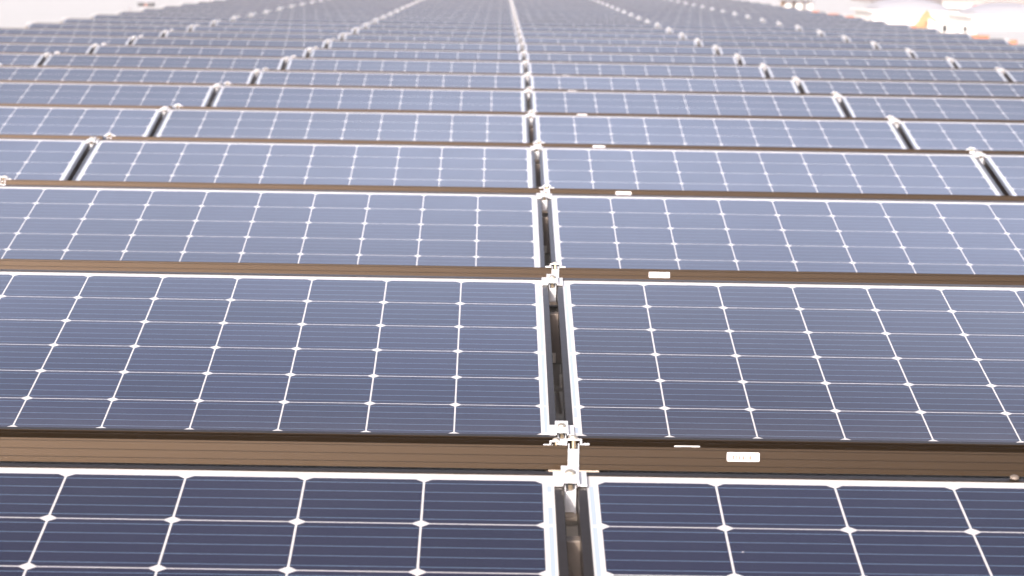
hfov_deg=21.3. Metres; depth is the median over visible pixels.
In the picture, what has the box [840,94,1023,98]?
solar panel
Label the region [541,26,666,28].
solar panel
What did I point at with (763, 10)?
solar panel
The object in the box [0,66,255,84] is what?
solar panel
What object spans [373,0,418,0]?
solar panel
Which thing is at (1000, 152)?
solar panel
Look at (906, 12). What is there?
skylight dome
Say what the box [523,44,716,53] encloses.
solar panel
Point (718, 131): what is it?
solar panel
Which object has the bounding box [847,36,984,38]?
solar panel
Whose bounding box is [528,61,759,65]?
solar panel
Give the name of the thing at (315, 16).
solar panel
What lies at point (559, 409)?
mounting rail
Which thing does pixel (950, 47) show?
solar panel
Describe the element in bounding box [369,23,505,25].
solar panel
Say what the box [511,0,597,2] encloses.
solar panel
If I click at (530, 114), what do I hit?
panel clamp
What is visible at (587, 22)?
solar panel
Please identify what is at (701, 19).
solar panel
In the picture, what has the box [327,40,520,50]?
solar panel
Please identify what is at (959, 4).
safety barrier
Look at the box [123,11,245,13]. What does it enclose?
solar panel
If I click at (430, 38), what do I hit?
solar panel
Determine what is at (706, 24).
solar panel
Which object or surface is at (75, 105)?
solar panel
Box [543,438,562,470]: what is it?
panel clamp
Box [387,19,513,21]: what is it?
solar panel
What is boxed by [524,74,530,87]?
panel clamp
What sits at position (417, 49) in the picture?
solar panel
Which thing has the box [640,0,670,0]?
solar panel
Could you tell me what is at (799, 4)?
tank
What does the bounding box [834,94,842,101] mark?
panel clamp
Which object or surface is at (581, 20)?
solar panel
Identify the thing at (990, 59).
solar panel
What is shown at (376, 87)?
solar panel
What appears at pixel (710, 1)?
solar panel
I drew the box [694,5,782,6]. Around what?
solar panel
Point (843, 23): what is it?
solar panel
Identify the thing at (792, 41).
solar panel
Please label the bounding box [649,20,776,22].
solar panel
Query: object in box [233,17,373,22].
solar panel
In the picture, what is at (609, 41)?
solar panel
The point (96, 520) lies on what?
solar panel
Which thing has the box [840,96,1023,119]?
solar panel
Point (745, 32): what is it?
solar panel
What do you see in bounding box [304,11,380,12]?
solar panel
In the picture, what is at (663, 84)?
solar panel
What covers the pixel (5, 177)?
panel clamp
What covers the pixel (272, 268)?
solar panel
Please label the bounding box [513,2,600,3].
solar panel
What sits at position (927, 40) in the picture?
solar panel
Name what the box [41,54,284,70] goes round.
solar panel
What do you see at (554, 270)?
panel clamp
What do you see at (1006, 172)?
solar panel
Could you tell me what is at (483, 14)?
solar panel
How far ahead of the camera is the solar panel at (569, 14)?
38.53 m
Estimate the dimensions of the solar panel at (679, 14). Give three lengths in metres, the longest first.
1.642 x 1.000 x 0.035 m
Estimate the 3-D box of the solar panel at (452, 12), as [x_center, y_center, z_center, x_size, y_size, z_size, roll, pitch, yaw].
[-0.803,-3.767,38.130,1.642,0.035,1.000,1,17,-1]
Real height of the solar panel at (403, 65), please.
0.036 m
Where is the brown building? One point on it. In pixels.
(951, 4)
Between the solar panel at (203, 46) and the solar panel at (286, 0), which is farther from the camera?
the solar panel at (286, 0)
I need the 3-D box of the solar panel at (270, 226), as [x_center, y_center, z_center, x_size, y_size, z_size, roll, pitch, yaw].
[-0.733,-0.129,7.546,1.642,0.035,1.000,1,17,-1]
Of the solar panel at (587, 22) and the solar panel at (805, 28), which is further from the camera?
the solar panel at (587, 22)
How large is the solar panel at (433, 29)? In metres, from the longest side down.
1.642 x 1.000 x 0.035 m
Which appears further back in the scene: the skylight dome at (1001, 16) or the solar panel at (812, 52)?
the skylight dome at (1001, 16)
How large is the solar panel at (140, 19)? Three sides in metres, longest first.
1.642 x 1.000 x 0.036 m
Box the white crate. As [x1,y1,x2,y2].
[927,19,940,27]
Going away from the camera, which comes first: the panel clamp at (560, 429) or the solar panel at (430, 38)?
the panel clamp at (560, 429)
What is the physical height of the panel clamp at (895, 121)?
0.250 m
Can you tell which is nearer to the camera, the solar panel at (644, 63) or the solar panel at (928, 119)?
the solar panel at (928, 119)
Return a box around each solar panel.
[0,28,163,36]
[0,34,137,36]
[0,35,131,44]
[0,43,93,53]
[0,52,53,53]
[0,53,45,65]
[0,65,260,83]
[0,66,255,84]
[0,80,222,102]
[0,82,214,108]
[0,103,173,108]
[0,106,162,138]
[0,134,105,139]
[0,138,88,179]
[0,185,544,266]
[0,259,551,277]
[0,269,556,444]
[0,437,567,469]
[0,463,568,575]
[1,179,543,193]
[6,43,99,44]
[11,28,163,30]
[26,23,190,30]
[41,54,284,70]
[56,23,194,25]
[56,53,289,69]
[61,19,213,25]
[68,18,205,20]
[72,139,535,187]
[91,15,232,20]
[91,45,308,57]
[98,14,228,16]
[103,44,296,47]
[118,12,249,16]
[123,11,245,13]
[131,37,326,47]
[141,9,264,13]
[153,108,529,142]
[157,37,318,39]
[162,6,278,10]
[164,31,341,39]
[175,106,528,117]
[180,4,290,7]
[185,9,260,10]
[191,26,354,33]
[191,31,344,33]
[196,25,324,27]
[197,2,301,4]
[210,85,526,111]
[212,0,310,3]
[214,21,364,27]
[225,84,526,94]
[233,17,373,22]
[241,21,363,23]
[249,0,319,1]
[251,14,381,18]
[254,71,525,88]
[264,69,524,74]
[266,11,389,15]
[267,17,347,18]
[279,8,395,12]
[284,58,524,73]
[287,14,364,15]
[291,6,401,9]
[293,57,523,61]
[302,4,406,6]
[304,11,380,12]
[309,49,522,60]
[312,2,411,4]
[314,48,521,51]
[321,0,415,2]
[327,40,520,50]
[338,40,518,43]
[343,34,518,42]
[355,29,517,35]
[359,28,504,30]
[366,24,516,30]
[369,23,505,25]
[371,34,518,36]
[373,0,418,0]
[375,19,515,25]
[383,16,513,20]
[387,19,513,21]
[391,13,513,17]
[397,10,512,14]
[403,7,512,11]
[406,16,514,20]
[408,5,511,8]
[413,3,511,6]
[417,1,510,4]
[421,0,510,2]
[424,13,499,14]
[456,0,510,0]
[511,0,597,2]
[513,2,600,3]
[514,5,611,8]
[514,7,617,10]
[514,9,623,13]
[514,12,630,16]
[515,15,637,19]
[516,18,646,22]
[517,22,656,27]
[518,21,647,23]
[518,26,668,32]
[520,31,681,38]
[521,37,697,45]
[522,36,695,39]
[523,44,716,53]
[525,43,713,46]
[525,52,738,63]
[526,18,604,19]
[526,51,734,55]
[527,62,766,77]
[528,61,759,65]
[529,75,800,92]
[530,74,792,78]
[530,90,846,116]
[531,89,832,94]
[532,114,908,148]
[534,112,887,119]
[536,31,680,33]
[539,147,1003,195]
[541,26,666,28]
[541,143,969,153]
[546,12,620,13]
[547,194,1023,274]
[550,188,1023,200]
[556,278,1023,451]
[559,268,1023,284]
[569,446,1023,476]
[576,472,1023,575]
[595,0,676,1]
[599,1,684,3]
[608,5,701,7]
[613,7,711,9]
[618,9,722,12]
[624,11,733,14]
[631,14,747,18]
[639,17,762,21]
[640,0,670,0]
[648,21,778,25]
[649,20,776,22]
[658,24,798,29]
[665,14,739,15]
[670,29,820,35]
[671,28,804,30]
[672,0,749,1]
[679,1,761,3]
[683,33,841,36]
[683,34,846,41]
[686,3,772,5]
[686,24,766,25]
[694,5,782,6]
[698,40,876,48]
[699,39,870,42]
[703,6,797,9]
[713,8,811,11]
[717,46,905,49]
[717,47,912,57]
[723,11,827,13]
[735,13,844,16]
[739,56,955,67]
[740,55,946,58]
[748,16,864,20]
[763,19,886,23]
[765,66,1008,81]
[766,65,995,69]
[780,22,903,24]
[780,23,910,27]
[782,19,858,20]
[785,16,859,17]
[799,26,939,32]
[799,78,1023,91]
[799,80,1023,96]
[806,26,935,28]
[821,31,972,37]
[840,31,966,33]
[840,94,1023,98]
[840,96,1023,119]
[846,37,1010,44]
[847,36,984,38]
[876,42,1005,44]
[876,43,1023,50]
[897,118,1023,121]
[898,120,1023,150]
[911,49,1023,51]
[911,50,1023,59]
[953,58,1019,59]
[953,59,1023,68]
[974,150,1023,154]
[983,154,1023,195]
[1004,70,1023,81]
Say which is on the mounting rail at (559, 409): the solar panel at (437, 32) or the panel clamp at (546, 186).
the panel clamp at (546, 186)
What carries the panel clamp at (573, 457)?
attached to the mounting rail at (559, 409)
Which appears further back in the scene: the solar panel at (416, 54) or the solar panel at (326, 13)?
the solar panel at (326, 13)
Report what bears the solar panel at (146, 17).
on the panel clamp
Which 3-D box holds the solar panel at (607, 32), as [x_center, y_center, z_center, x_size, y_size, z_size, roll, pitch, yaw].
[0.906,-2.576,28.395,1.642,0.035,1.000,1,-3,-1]
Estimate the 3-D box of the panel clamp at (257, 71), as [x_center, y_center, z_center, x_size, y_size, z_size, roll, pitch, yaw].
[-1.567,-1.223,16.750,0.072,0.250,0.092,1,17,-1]
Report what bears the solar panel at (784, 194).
on the panel clamp at (546, 186)
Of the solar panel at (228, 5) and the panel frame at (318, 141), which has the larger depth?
the solar panel at (228, 5)
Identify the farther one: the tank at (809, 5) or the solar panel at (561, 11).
the tank at (809, 5)
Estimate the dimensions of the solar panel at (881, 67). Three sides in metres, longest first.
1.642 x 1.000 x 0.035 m
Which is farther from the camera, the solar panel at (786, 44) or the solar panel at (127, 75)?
the solar panel at (786, 44)
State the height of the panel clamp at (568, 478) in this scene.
0.250 m
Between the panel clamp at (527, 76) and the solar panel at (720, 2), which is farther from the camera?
the solar panel at (720, 2)
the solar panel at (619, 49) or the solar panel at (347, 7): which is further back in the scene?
the solar panel at (347, 7)
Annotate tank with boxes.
[785,1,791,7]
[795,1,803,9]
[806,1,813,10]
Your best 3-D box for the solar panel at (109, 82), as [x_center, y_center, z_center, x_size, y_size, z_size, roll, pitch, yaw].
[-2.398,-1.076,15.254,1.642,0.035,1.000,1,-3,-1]
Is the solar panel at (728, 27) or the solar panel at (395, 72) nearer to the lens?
the solar panel at (395, 72)
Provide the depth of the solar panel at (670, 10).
42.94 m
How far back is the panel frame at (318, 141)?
10.40 m
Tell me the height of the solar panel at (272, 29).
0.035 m
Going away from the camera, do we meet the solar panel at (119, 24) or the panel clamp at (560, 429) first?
the panel clamp at (560, 429)
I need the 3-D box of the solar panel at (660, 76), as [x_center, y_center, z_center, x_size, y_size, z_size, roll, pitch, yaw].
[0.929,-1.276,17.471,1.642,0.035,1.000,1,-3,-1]
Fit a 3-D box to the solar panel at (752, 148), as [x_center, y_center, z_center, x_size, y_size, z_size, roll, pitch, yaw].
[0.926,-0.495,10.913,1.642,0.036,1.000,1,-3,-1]
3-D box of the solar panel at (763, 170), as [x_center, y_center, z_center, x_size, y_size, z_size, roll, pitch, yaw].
[0.923,-0.356,9.741,1.642,0.035,1.000,1,17,-1]
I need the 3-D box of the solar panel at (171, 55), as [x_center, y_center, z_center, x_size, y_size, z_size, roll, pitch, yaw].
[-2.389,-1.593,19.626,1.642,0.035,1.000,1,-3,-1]
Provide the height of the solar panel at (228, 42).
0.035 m
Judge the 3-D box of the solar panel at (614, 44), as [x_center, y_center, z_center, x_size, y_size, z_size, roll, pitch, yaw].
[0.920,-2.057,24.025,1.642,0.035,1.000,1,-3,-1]
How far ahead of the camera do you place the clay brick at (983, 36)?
39.99 m
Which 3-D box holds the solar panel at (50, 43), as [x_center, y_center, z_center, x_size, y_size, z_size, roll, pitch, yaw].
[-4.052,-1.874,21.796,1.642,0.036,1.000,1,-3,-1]
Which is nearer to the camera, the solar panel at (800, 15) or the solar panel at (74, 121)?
the solar panel at (74, 121)
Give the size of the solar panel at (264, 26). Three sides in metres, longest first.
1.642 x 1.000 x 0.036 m
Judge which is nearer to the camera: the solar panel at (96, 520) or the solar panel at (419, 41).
the solar panel at (96, 520)
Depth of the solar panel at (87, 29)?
25.67 m
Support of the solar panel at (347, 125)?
on the panel clamp at (165, 108)
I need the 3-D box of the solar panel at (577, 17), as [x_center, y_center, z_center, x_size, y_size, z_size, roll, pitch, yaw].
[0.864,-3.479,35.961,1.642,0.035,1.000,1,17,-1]
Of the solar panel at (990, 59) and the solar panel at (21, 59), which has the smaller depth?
the solar panel at (21, 59)
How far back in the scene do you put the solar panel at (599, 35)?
27.58 m
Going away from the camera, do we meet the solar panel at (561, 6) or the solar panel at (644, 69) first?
the solar panel at (644, 69)
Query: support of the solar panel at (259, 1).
attached to the panel clamp
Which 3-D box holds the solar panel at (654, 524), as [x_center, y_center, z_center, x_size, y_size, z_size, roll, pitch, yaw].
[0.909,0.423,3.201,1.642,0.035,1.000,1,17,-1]
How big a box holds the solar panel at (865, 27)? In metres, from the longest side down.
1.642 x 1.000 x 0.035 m
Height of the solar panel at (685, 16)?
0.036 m
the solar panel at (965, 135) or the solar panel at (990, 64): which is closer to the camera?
the solar panel at (965, 135)
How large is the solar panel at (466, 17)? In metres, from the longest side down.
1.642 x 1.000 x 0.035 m
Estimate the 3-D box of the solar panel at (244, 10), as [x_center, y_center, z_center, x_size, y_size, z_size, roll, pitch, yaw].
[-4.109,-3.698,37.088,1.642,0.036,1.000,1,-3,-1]
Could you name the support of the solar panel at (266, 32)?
on the panel clamp
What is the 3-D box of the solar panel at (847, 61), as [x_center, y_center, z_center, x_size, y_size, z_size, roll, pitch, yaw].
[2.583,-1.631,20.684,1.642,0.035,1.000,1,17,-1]
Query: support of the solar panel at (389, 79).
on the panel clamp at (257, 71)
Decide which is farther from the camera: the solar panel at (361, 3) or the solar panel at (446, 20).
the solar panel at (361, 3)
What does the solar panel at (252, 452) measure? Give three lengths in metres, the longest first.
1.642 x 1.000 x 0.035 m
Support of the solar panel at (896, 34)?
on the panel clamp
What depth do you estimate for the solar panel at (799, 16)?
38.85 m
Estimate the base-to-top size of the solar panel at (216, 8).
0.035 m
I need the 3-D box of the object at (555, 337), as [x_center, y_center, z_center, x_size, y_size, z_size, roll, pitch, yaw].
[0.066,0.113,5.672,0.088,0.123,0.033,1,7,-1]
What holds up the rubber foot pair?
on the roof
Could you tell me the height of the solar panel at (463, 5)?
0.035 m
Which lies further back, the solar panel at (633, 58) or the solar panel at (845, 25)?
the solar panel at (845, 25)
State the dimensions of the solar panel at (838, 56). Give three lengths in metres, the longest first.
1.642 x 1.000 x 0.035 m
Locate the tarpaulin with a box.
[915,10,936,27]
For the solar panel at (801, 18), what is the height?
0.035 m
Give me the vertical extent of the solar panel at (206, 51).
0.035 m
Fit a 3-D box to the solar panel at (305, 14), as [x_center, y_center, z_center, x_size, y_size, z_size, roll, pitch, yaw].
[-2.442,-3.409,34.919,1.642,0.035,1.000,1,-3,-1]
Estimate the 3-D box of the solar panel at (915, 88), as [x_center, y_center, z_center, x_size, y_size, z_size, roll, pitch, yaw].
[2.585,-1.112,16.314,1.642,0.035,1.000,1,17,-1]
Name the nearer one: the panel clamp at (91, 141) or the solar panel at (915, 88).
the panel clamp at (91, 141)
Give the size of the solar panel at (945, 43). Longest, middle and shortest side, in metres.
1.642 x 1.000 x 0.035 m
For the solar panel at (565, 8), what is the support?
on the panel clamp
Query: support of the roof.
on the factory building
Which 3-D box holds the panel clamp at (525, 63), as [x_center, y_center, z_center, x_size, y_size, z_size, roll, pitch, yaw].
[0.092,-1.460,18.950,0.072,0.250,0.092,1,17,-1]
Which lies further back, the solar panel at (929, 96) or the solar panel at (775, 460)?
the solar panel at (929, 96)
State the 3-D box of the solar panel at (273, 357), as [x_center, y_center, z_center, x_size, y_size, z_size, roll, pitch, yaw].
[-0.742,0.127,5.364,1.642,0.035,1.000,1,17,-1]
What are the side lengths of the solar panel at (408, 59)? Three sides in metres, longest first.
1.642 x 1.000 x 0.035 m
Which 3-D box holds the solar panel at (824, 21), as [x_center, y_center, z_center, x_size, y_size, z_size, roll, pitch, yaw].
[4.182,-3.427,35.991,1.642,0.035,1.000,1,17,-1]
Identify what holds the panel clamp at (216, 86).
on the rail
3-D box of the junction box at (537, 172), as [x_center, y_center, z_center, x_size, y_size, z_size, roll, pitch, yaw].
[0.073,-0.396,10.035,0.088,0.123,0.033,1,7,-1]
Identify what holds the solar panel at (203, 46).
on the panel clamp
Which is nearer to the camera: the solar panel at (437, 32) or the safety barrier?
the solar panel at (437, 32)
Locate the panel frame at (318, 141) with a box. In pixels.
[106,136,535,145]
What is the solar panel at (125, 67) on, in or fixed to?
on the panel clamp
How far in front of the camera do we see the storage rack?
63.95 m
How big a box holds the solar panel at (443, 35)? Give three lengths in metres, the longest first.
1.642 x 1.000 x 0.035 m
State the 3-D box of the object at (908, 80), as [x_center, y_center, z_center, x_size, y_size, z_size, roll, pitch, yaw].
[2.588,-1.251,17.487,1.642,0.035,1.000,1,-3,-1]
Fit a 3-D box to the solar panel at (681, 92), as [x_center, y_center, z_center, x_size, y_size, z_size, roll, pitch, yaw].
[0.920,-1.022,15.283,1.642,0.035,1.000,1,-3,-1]
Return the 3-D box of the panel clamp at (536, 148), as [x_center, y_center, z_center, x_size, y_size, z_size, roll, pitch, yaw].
[0.091,-0.415,10.207,0.072,0.250,0.092,1,17,-1]
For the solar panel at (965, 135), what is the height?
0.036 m
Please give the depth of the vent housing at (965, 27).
41.50 m
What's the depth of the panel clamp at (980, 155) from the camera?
10.17 m
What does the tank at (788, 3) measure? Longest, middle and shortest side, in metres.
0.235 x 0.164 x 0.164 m
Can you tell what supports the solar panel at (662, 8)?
on the panel clamp
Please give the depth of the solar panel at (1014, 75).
18.82 m
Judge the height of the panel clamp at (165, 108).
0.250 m
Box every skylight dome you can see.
[850,0,958,24]
[942,2,1023,29]
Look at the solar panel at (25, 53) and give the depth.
19.12 m
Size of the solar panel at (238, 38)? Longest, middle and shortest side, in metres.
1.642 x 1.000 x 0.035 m
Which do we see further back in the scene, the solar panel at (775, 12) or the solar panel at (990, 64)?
the solar panel at (775, 12)
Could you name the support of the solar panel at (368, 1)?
attached to the panel clamp
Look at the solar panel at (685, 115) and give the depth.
12.60 m
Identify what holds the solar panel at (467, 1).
on the panel clamp
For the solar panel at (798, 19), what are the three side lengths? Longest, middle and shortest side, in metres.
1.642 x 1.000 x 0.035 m
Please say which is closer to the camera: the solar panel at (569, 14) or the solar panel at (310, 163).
the solar panel at (310, 163)
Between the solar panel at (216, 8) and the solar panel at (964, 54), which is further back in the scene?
the solar panel at (216, 8)
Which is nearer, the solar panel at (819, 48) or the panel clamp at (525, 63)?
the panel clamp at (525, 63)
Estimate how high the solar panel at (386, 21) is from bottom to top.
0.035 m
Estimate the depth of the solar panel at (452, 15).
36.33 m
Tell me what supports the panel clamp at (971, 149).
attached to the rail
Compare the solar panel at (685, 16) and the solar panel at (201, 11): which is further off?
the solar panel at (685, 16)
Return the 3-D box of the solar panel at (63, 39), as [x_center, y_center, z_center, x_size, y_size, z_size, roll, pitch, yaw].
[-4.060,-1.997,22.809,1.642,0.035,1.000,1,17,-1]
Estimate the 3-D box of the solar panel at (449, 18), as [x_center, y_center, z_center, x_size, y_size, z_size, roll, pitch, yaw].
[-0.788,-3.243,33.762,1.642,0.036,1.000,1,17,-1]
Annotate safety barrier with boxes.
[958,3,977,10]
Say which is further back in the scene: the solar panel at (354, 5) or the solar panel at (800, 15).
the solar panel at (354, 5)
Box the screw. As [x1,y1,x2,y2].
[1010,475,1018,479]
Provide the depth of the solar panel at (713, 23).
34.18 m
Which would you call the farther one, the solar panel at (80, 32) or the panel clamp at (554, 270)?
the solar panel at (80, 32)
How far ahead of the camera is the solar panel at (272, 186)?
8.22 m
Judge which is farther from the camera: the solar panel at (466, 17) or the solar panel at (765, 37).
the solar panel at (466, 17)
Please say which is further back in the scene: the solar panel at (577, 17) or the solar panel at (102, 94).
the solar panel at (577, 17)
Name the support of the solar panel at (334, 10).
on the panel clamp
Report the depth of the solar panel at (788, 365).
5.32 m
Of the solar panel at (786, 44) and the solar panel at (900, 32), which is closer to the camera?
the solar panel at (786, 44)
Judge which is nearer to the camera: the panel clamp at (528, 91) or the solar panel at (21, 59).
the panel clamp at (528, 91)
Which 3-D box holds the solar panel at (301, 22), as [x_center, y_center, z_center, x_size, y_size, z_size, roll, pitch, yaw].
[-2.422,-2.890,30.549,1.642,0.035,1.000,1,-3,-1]
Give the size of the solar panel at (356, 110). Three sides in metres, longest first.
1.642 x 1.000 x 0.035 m
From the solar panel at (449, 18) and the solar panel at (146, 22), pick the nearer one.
the solar panel at (146, 22)
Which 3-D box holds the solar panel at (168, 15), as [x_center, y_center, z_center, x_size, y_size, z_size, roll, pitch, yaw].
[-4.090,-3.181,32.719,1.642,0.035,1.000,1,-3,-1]
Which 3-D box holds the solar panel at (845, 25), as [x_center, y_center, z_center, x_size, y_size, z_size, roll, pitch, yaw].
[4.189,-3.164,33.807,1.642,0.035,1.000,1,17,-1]
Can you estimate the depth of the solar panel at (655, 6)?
47.30 m
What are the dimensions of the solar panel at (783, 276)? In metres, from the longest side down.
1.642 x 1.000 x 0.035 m
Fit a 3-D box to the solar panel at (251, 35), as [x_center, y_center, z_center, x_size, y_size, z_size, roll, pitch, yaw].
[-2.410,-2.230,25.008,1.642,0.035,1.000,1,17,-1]
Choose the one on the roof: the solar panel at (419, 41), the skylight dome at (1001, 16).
the skylight dome at (1001, 16)
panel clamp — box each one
[0,175,11,184]
[85,137,98,150]
[159,106,169,117]
[213,84,221,98]
[253,69,260,81]
[522,61,528,72]
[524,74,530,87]
[524,89,531,111]
[526,112,535,127]
[531,144,542,163]
[537,191,551,265]
[539,184,553,192]
[542,274,562,391]
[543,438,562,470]
[545,262,564,373]
[547,435,598,471]
[549,421,573,442]
[553,466,586,535]
[793,78,800,89]
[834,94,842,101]
[890,118,900,128]
[966,147,974,153]
[973,151,986,163]
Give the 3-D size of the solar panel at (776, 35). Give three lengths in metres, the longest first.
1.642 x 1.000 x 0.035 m
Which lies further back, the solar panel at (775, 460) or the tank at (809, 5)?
the tank at (809, 5)
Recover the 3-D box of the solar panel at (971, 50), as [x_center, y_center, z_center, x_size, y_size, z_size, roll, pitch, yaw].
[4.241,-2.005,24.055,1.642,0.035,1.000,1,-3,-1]
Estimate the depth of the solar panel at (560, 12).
38.82 m
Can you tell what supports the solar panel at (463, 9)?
on the panel clamp
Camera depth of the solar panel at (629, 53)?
21.34 m
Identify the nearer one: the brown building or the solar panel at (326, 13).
the solar panel at (326, 13)
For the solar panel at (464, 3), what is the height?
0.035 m
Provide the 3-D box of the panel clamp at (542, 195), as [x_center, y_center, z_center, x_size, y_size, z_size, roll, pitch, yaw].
[0.093,-0.163,8.026,0.072,0.250,0.092,1,17,-1]
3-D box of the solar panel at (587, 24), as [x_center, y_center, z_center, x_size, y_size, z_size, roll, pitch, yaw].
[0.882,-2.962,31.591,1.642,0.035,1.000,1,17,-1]
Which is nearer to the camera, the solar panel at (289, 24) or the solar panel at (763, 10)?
the solar panel at (289, 24)
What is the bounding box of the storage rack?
[781,0,814,9]
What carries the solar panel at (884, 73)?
on the panel clamp
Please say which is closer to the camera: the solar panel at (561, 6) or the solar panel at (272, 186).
the solar panel at (272, 186)
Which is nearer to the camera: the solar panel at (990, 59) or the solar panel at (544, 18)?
the solar panel at (990, 59)
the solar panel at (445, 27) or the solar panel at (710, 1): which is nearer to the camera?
the solar panel at (445, 27)
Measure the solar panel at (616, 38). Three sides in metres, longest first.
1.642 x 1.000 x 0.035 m
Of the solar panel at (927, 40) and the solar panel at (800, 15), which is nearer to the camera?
the solar panel at (927, 40)
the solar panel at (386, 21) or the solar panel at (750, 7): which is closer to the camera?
the solar panel at (386, 21)
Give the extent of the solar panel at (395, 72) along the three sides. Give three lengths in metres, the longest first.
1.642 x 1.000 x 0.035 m
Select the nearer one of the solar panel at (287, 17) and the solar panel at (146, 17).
the solar panel at (146, 17)
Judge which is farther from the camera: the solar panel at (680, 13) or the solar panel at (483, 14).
the solar panel at (680, 13)
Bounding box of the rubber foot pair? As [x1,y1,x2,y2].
[138,3,154,6]
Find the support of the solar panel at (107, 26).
on the panel clamp
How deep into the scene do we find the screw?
3.66 m
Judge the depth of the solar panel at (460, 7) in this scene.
42.90 m
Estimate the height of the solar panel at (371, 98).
0.036 m
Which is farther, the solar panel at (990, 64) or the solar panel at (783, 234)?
the solar panel at (990, 64)
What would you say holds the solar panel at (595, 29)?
on the panel clamp
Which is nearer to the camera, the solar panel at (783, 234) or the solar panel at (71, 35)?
the solar panel at (783, 234)
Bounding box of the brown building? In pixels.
[850,0,1023,9]
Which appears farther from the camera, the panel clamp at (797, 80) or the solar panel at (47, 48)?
the solar panel at (47, 48)
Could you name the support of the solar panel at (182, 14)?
on the panel clamp
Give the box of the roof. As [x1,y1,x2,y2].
[0,0,1023,478]
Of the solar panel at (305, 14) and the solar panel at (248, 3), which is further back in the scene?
the solar panel at (248, 3)
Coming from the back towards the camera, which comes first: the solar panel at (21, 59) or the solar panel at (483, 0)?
the solar panel at (483, 0)
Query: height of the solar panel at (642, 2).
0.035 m
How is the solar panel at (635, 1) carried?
on the panel clamp
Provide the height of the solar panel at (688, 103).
0.035 m
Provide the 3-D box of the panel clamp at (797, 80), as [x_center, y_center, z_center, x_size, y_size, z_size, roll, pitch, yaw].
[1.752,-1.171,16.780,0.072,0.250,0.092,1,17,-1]
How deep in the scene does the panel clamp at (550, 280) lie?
5.81 m

